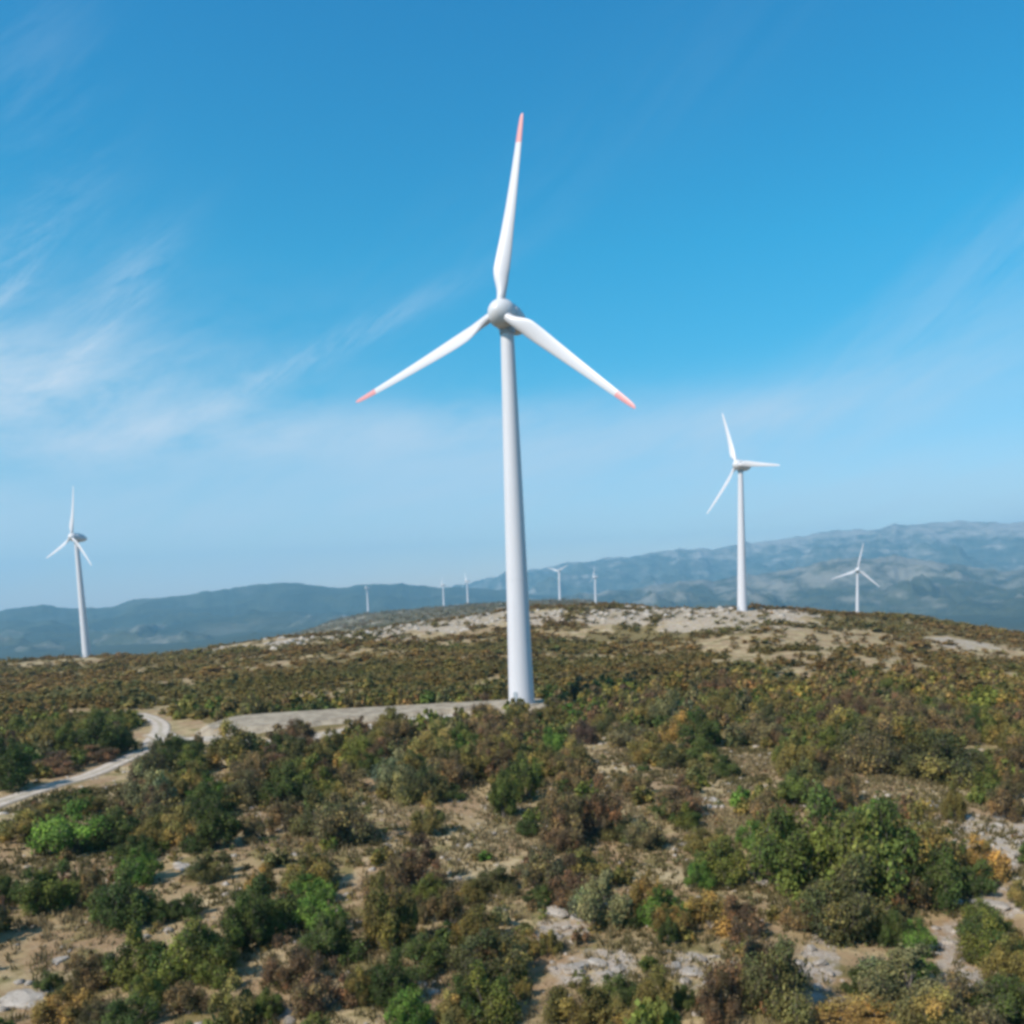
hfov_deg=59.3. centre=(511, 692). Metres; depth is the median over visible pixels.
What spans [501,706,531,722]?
shrub
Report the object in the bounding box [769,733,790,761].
shrub
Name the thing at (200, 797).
shrub
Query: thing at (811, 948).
boulder
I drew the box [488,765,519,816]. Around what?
shrub
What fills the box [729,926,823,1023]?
shrub
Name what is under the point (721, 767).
shrub
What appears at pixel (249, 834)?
shrub
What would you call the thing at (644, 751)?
shrub
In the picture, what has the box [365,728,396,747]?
shrub
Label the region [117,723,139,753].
shrub
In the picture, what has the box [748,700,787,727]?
shrub
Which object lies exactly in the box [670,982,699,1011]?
shrub
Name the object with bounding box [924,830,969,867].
shrub
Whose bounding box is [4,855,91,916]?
shrub
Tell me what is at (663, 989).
shrub
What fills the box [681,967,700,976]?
boulder
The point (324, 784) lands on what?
shrub
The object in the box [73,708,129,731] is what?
shrub
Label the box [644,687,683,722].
shrub
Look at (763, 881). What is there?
boulder
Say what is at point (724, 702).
shrub
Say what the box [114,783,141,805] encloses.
shrub
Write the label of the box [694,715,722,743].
shrub
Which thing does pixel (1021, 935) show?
shrub
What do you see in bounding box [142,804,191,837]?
shrub
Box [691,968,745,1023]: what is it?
shrub
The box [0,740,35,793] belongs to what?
shrub
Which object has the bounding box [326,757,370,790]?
shrub
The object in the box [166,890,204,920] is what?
shrub
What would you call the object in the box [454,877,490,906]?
shrub
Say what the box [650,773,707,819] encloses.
shrub
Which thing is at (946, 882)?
shrub
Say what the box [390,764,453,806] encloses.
shrub
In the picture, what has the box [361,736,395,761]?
shrub
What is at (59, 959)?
boulder
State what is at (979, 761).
shrub
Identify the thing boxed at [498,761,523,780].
shrub
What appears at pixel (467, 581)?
wind turbine
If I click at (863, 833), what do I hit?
shrub
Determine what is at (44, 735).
shrub
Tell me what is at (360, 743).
shrub
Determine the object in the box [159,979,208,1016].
shrub
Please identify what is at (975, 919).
shrub
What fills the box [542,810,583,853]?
shrub
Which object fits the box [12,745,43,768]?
shrub
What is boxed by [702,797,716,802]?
boulder
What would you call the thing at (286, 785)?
shrub
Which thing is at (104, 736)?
shrub
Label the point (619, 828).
shrub
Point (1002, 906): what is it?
boulder
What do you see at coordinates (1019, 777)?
shrub
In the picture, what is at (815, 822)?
shrub
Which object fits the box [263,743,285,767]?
shrub
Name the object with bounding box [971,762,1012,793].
shrub
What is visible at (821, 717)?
shrub
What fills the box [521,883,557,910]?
shrub
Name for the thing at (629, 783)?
shrub
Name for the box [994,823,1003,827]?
boulder
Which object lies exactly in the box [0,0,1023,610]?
sky
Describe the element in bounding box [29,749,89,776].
shrub
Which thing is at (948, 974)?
shrub
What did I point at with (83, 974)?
shrub
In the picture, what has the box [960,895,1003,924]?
shrub
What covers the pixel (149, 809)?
shrub
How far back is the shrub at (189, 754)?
130.81 m
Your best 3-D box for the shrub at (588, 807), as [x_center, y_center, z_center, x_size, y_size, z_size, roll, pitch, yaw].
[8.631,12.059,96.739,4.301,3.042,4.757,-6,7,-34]
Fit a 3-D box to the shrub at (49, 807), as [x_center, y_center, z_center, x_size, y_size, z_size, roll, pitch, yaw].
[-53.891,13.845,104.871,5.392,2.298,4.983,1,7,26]
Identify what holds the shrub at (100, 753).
on the ground at (538, 976)
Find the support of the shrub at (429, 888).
on the ground at (538, 976)
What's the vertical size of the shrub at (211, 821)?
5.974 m
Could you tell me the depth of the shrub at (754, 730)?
135.73 m
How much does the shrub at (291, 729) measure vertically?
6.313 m
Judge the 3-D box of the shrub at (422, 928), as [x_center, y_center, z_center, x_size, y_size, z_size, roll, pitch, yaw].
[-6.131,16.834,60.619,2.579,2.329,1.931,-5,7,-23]
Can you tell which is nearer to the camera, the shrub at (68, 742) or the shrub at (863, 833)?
the shrub at (863, 833)
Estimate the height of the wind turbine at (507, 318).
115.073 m
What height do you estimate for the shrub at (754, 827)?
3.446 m
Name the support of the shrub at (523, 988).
on the ground at (538, 976)
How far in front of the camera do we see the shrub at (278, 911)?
64.93 m
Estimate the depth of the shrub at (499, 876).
72.43 m
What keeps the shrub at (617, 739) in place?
on the ground at (538, 976)
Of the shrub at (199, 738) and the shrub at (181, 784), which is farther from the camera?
the shrub at (199, 738)
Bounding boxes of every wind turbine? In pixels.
[46,489,91,656]
[356,113,635,705]
[365,582,369,611]
[440,583,444,605]
[463,574,469,602]
[550,565,566,600]
[592,572,597,602]
[707,413,779,610]
[833,543,879,611]
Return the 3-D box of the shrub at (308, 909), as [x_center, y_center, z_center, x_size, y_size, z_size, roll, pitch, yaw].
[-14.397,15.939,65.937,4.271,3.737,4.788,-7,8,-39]
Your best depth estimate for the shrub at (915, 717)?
122.84 m
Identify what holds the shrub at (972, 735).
on the ground at (538, 976)
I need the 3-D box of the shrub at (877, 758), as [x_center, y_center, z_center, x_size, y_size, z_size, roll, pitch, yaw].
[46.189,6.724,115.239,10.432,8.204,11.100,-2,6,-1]
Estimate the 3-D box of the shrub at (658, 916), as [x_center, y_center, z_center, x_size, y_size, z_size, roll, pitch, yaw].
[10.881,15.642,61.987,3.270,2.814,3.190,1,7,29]
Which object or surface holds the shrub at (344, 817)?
on the ground at (538, 976)
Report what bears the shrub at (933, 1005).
on the ground at (538, 976)
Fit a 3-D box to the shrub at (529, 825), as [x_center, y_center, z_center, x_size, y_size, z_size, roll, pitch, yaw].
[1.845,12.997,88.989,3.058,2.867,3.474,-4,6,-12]
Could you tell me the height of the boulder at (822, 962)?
0.523 m
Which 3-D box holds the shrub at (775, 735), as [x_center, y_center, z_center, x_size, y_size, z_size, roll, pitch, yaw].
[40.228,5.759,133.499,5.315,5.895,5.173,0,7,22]
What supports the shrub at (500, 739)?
on the ground at (538, 976)
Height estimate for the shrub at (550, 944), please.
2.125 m
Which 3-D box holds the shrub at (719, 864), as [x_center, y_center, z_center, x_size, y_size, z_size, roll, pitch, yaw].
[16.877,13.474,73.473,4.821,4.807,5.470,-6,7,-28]
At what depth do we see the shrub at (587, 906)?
64.18 m
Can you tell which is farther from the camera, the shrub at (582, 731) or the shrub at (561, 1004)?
the shrub at (582, 731)
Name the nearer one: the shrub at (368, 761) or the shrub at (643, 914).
the shrub at (643, 914)
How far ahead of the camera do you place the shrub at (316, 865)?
75.60 m
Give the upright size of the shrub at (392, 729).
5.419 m
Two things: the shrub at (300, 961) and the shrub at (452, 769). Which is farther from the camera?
the shrub at (452, 769)
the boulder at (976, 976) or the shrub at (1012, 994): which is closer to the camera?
the shrub at (1012, 994)
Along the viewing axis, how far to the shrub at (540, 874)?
71.61 m
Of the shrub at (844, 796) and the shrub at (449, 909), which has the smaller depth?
the shrub at (449, 909)
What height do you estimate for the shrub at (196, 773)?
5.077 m
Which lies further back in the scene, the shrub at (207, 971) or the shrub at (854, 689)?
the shrub at (854, 689)
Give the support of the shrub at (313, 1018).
on the ground at (538, 976)
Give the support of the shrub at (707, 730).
on the ground at (538, 976)
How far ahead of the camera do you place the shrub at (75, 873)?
79.38 m
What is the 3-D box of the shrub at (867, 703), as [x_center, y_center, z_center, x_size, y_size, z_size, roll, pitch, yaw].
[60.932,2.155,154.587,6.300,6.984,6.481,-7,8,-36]
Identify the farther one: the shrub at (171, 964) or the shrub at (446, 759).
the shrub at (446, 759)
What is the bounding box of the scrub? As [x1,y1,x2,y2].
[0,598,1023,1023]
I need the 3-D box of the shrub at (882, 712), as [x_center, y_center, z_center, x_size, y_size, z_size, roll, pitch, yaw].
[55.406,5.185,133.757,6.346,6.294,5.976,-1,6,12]
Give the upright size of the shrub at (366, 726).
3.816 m
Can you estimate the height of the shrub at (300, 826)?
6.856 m
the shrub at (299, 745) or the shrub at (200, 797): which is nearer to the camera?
the shrub at (200, 797)
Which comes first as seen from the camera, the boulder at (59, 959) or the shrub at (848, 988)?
the shrub at (848, 988)
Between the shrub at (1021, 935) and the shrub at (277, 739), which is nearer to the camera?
the shrub at (1021, 935)
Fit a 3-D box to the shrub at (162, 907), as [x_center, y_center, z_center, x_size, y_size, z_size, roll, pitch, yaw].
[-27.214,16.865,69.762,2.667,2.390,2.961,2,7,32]
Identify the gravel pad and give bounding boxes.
[195,698,546,735]
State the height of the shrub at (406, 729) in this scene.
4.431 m
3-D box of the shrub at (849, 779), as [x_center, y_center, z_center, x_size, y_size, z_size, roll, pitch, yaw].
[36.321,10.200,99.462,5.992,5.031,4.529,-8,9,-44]
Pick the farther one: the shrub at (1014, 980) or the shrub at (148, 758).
the shrub at (148, 758)
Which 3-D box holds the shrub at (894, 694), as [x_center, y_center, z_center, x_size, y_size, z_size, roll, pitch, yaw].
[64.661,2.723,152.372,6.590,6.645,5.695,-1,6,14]
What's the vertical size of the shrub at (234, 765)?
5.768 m
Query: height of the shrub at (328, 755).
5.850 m
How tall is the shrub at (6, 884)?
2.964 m
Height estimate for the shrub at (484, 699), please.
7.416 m
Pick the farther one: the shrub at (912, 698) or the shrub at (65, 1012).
the shrub at (912, 698)
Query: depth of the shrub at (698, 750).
119.08 m
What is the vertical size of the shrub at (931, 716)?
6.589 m
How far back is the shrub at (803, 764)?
101.44 m
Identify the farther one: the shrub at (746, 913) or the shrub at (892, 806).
the shrub at (892, 806)
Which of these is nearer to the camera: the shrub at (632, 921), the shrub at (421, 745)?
the shrub at (632, 921)
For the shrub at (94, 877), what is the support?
on the ground at (538, 976)
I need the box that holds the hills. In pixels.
[0,583,563,645]
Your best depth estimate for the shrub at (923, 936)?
58.90 m
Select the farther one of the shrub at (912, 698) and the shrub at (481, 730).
the shrub at (912, 698)
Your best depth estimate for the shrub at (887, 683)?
171.45 m
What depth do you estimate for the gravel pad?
183.14 m
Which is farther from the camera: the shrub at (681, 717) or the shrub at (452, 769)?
the shrub at (681, 717)
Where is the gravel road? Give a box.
[0,713,171,808]
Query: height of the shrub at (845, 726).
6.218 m
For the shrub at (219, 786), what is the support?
on the ground at (538, 976)
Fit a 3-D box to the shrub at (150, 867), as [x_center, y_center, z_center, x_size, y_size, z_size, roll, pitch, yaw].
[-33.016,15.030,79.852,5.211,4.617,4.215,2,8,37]
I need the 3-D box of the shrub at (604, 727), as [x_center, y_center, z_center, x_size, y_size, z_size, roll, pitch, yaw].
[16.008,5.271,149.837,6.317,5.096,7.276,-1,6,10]
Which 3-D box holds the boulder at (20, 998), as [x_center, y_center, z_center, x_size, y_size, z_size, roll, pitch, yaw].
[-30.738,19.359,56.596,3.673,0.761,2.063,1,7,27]
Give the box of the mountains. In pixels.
[453,520,1023,595]
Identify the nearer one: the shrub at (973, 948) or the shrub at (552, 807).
the shrub at (973, 948)
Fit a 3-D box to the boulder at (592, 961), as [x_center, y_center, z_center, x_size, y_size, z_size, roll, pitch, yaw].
[5.564,17.474,58.164,1.070,0.462,1.611,-7,8,-37]
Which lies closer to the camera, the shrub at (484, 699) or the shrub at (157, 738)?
the shrub at (157, 738)
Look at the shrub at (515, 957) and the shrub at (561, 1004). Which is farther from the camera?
the shrub at (515, 957)
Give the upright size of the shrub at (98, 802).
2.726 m
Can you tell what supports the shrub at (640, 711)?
on the ground at (538, 976)
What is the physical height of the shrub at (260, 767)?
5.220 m
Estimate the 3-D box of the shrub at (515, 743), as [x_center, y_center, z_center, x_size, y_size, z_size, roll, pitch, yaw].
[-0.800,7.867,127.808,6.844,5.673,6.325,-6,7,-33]
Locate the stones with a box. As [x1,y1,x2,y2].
[0,605,1023,1023]
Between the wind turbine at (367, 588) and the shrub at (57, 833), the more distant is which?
the wind turbine at (367, 588)
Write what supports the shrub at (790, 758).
on the ground at (538, 976)
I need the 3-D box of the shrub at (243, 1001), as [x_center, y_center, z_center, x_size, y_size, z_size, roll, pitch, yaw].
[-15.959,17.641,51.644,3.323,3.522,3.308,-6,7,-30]
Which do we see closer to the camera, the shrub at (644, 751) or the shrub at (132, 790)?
the shrub at (132, 790)
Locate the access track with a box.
[142,714,469,743]
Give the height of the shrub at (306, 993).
4.045 m
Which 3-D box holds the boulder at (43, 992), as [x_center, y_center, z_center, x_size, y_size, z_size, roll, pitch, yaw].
[-29.963,19.361,58.178,1.026,0.550,1.635,3,8,39]
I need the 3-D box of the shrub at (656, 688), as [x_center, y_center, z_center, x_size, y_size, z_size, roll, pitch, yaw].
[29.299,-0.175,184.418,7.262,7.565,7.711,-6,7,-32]
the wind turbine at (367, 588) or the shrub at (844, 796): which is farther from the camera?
the wind turbine at (367, 588)
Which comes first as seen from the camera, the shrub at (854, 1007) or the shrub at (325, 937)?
the shrub at (854, 1007)
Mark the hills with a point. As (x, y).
(268, 607)
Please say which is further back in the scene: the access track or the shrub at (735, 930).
the access track
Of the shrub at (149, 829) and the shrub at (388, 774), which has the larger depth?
the shrub at (388, 774)
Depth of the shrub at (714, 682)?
188.04 m
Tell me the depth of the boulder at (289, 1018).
51.56 m
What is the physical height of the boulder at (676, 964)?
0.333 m
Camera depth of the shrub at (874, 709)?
142.98 m
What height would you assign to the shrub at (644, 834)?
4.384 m
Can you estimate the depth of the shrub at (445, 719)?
156.65 m
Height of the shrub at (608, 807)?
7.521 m
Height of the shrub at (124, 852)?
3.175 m
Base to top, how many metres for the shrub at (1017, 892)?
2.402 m
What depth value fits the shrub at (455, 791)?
106.51 m
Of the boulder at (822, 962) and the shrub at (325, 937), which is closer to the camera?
the boulder at (822, 962)
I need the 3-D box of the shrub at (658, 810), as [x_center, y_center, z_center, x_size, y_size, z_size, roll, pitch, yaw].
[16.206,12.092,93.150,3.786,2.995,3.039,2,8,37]
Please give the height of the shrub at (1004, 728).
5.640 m
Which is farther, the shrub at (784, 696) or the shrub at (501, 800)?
the shrub at (784, 696)
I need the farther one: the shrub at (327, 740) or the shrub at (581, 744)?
the shrub at (327, 740)
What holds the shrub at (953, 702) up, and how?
on the ground at (538, 976)
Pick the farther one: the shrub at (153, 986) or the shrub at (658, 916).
the shrub at (658, 916)
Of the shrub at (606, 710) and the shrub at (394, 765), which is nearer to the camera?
the shrub at (394, 765)
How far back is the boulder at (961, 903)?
68.44 m
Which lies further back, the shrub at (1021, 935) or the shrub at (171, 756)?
the shrub at (171, 756)
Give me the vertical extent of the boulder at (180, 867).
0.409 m
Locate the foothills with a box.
[0,554,1023,651]
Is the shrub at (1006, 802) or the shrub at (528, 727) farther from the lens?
the shrub at (528, 727)
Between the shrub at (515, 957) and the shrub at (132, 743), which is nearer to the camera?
the shrub at (515, 957)
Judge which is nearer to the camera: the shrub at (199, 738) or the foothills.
the shrub at (199, 738)
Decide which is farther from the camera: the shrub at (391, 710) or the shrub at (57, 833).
the shrub at (391, 710)
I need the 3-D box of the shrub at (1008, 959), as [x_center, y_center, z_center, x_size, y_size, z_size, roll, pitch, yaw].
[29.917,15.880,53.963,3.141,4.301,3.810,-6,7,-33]
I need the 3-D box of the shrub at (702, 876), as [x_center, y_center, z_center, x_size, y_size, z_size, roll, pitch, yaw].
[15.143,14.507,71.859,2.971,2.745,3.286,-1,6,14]
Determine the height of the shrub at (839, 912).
7.143 m
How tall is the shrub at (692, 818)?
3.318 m
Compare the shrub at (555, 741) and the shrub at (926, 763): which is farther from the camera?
the shrub at (555, 741)
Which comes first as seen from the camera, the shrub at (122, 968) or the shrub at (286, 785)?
the shrub at (122, 968)
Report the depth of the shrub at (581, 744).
126.34 m
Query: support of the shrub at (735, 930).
on the ground at (538, 976)
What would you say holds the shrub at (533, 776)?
on the ground at (538, 976)
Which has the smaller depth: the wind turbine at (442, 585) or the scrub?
the scrub
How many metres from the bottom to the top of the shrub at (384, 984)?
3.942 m
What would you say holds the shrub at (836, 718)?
on the ground at (538, 976)
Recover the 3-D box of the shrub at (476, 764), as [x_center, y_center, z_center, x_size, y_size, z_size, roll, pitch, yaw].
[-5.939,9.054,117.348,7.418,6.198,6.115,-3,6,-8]
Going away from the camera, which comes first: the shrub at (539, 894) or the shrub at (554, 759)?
the shrub at (539, 894)
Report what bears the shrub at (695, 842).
on the ground at (538, 976)
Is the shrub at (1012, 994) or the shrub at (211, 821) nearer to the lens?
the shrub at (1012, 994)
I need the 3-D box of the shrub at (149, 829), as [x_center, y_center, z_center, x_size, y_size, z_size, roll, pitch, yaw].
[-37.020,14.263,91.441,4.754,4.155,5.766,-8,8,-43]
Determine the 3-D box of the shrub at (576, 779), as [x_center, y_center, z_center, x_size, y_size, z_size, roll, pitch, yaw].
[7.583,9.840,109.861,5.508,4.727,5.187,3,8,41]
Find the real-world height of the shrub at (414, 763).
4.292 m
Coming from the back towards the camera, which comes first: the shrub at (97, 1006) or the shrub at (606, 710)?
the shrub at (606, 710)
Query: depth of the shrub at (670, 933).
60.28 m
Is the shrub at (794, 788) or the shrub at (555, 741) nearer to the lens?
the shrub at (794, 788)
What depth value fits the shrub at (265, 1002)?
52.06 m
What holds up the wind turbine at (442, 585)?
on the ground at (538, 976)
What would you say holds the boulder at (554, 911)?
on the ground at (538, 976)
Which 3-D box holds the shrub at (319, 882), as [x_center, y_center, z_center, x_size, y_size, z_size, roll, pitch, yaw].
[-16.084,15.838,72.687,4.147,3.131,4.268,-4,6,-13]
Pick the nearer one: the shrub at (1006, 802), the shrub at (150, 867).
the shrub at (150, 867)
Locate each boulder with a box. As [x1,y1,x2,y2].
[0,988,45,1010]
[37,988,56,996]
[51,955,69,963]
[173,863,189,870]
[284,1014,294,1023]
[545,905,568,917]
[562,962,588,973]
[587,958,605,967]
[611,964,626,972]
[671,961,680,968]
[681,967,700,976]
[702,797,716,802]
[751,878,768,885]
[806,944,816,951]
[813,959,826,965]
[824,969,833,976]
[954,899,963,904]
[960,972,984,982]
[967,899,1009,910]
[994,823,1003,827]
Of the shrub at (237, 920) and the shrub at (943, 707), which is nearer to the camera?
the shrub at (237, 920)
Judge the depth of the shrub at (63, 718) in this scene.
178.38 m
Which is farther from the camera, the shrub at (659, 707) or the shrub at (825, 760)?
the shrub at (659, 707)
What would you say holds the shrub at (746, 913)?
on the ground at (538, 976)
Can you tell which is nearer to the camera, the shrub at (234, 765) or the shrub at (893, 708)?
the shrub at (234, 765)
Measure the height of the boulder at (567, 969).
0.564 m
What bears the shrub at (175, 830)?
on the ground at (538, 976)
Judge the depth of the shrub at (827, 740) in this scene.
119.27 m
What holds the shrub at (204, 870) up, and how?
on the ground at (538, 976)
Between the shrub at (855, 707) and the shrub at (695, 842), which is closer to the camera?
the shrub at (695, 842)
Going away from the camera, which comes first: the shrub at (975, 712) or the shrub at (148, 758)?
the shrub at (148, 758)
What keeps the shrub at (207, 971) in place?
on the ground at (538, 976)
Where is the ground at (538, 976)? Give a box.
[0,600,1023,1023]
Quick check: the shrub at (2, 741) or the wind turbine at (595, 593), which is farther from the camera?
the wind turbine at (595, 593)
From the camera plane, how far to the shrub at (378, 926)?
60.79 m
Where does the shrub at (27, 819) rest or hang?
on the ground at (538, 976)
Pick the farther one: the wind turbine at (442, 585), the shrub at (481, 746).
the wind turbine at (442, 585)
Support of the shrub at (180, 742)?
on the ground at (538, 976)
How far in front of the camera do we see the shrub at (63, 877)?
76.04 m
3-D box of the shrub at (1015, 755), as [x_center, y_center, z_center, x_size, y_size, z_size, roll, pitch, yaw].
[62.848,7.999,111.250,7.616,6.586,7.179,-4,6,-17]
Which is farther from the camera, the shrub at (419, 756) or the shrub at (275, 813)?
the shrub at (419, 756)
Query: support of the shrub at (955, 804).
on the ground at (538, 976)
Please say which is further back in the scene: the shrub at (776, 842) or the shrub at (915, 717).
the shrub at (915, 717)
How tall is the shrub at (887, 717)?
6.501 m
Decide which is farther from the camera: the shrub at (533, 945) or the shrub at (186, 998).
the shrub at (533, 945)
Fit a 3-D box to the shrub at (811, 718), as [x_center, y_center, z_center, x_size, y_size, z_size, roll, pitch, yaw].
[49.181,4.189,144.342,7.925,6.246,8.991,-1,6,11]
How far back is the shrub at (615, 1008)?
49.28 m
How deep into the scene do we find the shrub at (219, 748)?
134.16 m
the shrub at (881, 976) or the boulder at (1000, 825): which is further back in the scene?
the boulder at (1000, 825)
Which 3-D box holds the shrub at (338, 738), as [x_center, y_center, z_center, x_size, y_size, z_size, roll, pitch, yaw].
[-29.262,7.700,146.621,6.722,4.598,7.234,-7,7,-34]
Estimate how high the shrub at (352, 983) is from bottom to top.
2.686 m
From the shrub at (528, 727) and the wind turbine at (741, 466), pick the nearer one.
the shrub at (528, 727)
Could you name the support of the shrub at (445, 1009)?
on the ground at (538, 976)
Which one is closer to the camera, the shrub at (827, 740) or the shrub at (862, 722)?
the shrub at (827, 740)
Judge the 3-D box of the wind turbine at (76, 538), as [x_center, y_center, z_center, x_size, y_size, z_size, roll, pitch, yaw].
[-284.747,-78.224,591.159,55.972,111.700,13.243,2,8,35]
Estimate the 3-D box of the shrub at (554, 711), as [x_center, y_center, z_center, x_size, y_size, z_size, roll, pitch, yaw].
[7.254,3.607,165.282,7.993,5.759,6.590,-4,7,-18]
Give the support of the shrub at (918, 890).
on the ground at (538, 976)
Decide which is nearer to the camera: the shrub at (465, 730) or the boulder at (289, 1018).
the boulder at (289, 1018)
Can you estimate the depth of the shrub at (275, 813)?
95.09 m
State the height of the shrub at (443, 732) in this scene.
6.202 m
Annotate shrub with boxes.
[0,736,26,757]
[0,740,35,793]
[0,806,55,842]
[0,873,22,903]
[1,714,33,738]
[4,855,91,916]
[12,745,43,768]
[16,717,79,748]
[23,794,115,857]
[25,983,96,1023]
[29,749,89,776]
[30,801,69,816]
[31,970,67,996]
[50,719,84,749]
[54,712,86,729]
[57,866,81,898]
[58,792,107,814]
[63,947,113,992]
[68,870,79,883]
[69,998,114,1023]
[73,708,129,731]
[73,714,130,758]
[73,851,108,910]
[76,804,145,851]
[79,858,162,937]
[80,744,121,764]
[92,988,164,1023]
[99,917,169,993]
[106,832,161,865]
[108,837,164,886]
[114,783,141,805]
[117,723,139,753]
[119,760,180,808]
[121,968,171,1010]
[123,739,177,783]
[124,813,176,846]
[127,787,173,827]
[135,746,179,774]
[141,780,179,812]
[141,909,234,987]
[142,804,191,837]
[143,897,173,927]
[146,769,193,797]
[153,733,162,748]
[156,736,208,754]
[157,800,199,845]
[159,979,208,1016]
[165,760,212,790]
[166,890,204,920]
[174,744,209,767]
[177,794,244,855]
[178,846,238,886]
[182,941,244,992]
[184,779,226,817]
[185,771,225,798]
[193,731,204,742]
[197,717,262,769]
[203,969,263,1023]
[216,886,273,956]
[218,768,268,805]
[221,750,268,780]
[226,755,268,786]
[232,868,302,942]
[239,812,266,844]
[241,861,279,889]
[253,758,314,804]
[254,986,286,1020]
[257,933,313,990]
[258,732,294,756]
[262,794,307,833]
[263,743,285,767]
[272,744,337,781]
[273,839,337,894]
[278,715,319,745]
[280,734,321,759]
[281,751,341,801]
[284,778,346,837]
[284,950,363,1018]
[286,887,353,931]
[287,872,338,903]
[291,910,368,965]
[297,1011,334,1023]
[306,778,384,846]
[312,756,336,780]
[316,732,340,762]
[318,728,355,749]
[323,780,355,805]
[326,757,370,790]
[334,732,374,768]
[342,964,373,1007]
[350,715,371,732]
[353,858,415,910]
[356,747,387,776]
[356,866,421,952]
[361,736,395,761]
[364,942,421,1014]
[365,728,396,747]
[366,743,419,799]
[367,703,402,730]
[372,755,409,786]
[374,711,403,729]
[376,719,400,743]
[382,829,451,890]
[383,983,435,1023]
[388,719,420,739]
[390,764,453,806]
[391,890,418,946]
[395,752,424,770]
[401,929,450,982]
[402,747,429,775]
[405,926,437,961]
[407,719,456,759]
[408,797,449,836]
[408,873,449,903]
[414,891,431,924]
[420,715,458,744]
[423,884,468,923]
[425,746,475,789]
[429,715,460,730]
[433,989,475,1023]
[434,751,463,779]
[434,782,468,801]
[441,924,538,994]
[444,959,527,1023]
[446,725,474,757]
[446,901,508,949]
[448,740,493,783]
[449,720,479,743]
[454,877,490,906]
[467,691,498,720]
[468,702,511,732]
[470,738,497,758]
[473,714,502,736]
[474,862,521,897]
[479,734,514,759]
[480,736,514,779]
[482,718,513,739]
[487,728,526,759]
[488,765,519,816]
[497,929,540,959]
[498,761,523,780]
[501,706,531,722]
[504,747,544,803]
[512,709,554,737]
[514,843,567,891]
[514,973,534,1000]
[516,742,555,766]
[516,812,544,836]
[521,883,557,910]
[533,699,567,721]
[536,724,565,751]
[537,782,587,848]
[537,926,564,956]
[537,978,608,1023]
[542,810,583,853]
[543,850,597,913]
[546,747,580,774]
[553,758,591,792]
[554,843,617,890]
[556,734,590,760]
[559,866,634,930]
[561,731,584,760]
[565,770,628,840]
[567,719,601,744]
[579,794,603,818]
[582,971,639,1008]
[590,704,624,731]
[592,709,624,738]
[592,988,640,1023]
[597,812,635,841]
[601,720,648,748]
[610,765,654,796]
[619,805,670,850]
[623,911,640,929]
[625,731,678,763]
[626,696,655,724]
[628,867,665,911]
[629,960,676,1019]
[631,883,693,930]
[640,676,666,699]
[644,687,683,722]
[648,900,694,941]
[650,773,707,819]
[650,796,678,821]
[654,708,695,745]
[656,742,694,768]
[657,914,680,946]
[668,800,702,832]
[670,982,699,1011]
[671,708,723,748]
[675,710,697,723]
[680,887,742,938]
[682,825,732,853]
[683,859,718,890]
[685,738,720,764]
[686,752,719,770]
[687,830,753,887]
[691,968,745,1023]
[693,910,799,1015]
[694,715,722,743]
[699,668,734,694]
[702,686,739,716]
[711,754,742,777]
[718,892,767,941]
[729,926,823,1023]
[734,818,770,851]
[735,707,786,745]
[738,793,839,898]
[747,788,786,821]
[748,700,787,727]
[749,856,779,871]
[765,689,794,711]
[767,716,798,746]
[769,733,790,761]
[771,726,817,777]
[774,768,812,806]
[774,897,817,930]
[776,756,827,799]
[789,777,928,908]
[793,844,915,948]
[797,701,826,730]
[801,816,829,850]
[803,729,843,762]
[807,704,873,744]
[809,743,841,775]
[809,988,922,1023]
[814,697,849,730]
[814,776,864,819]
[818,718,872,755]
[825,763,863,797]
[826,713,902,776]
[827,689,862,714]
[828,796,917,832]
[838,684,865,708]
[838,963,866,996]
[843,935,964,1012]
[844,796,894,823]
[855,714,869,734]
[857,685,887,714]
[859,704,903,726]
[869,712,950,767]
[869,714,894,740]
[871,709,889,732]
[871,906,915,948]
[874,792,958,892]
[876,867,937,918]
[877,690,913,711]
[878,678,907,697]
[879,985,973,1023]
[882,695,921,719]
[888,726,987,791]
[893,911,937,957]
[896,689,924,709]
[897,945,943,983]
[903,842,968,916]
[909,712,927,747]
[915,705,960,728]
[924,696,958,719]
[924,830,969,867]
[924,970,1010,1023]
[929,700,956,726]
[931,703,984,744]
[934,967,979,1015]
[937,775,969,821]
[938,697,971,715]
[946,905,1023,969]
[953,747,996,778]
[955,703,987,735]
[956,855,1001,898]
[958,909,1001,935]
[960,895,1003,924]
[961,831,1014,882]
[963,971,1023,1023]
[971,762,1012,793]
[972,704,999,743]
[972,926,1023,983]
[981,711,1023,745]
[982,776,1023,822]
[990,731,1023,772]
[994,729,1023,753]
[994,973,1022,1013]
[1001,763,1023,798]
[1004,916,1023,941]
[1006,876,1023,907]
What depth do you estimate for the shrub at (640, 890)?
65.81 m
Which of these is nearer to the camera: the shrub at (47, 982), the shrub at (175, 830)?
the shrub at (47, 982)
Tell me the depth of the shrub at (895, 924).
59.72 m
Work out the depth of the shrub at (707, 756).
116.74 m
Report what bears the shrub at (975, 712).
on the ground at (538, 976)
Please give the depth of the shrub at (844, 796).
92.08 m
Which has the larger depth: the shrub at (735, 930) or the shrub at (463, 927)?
the shrub at (463, 927)

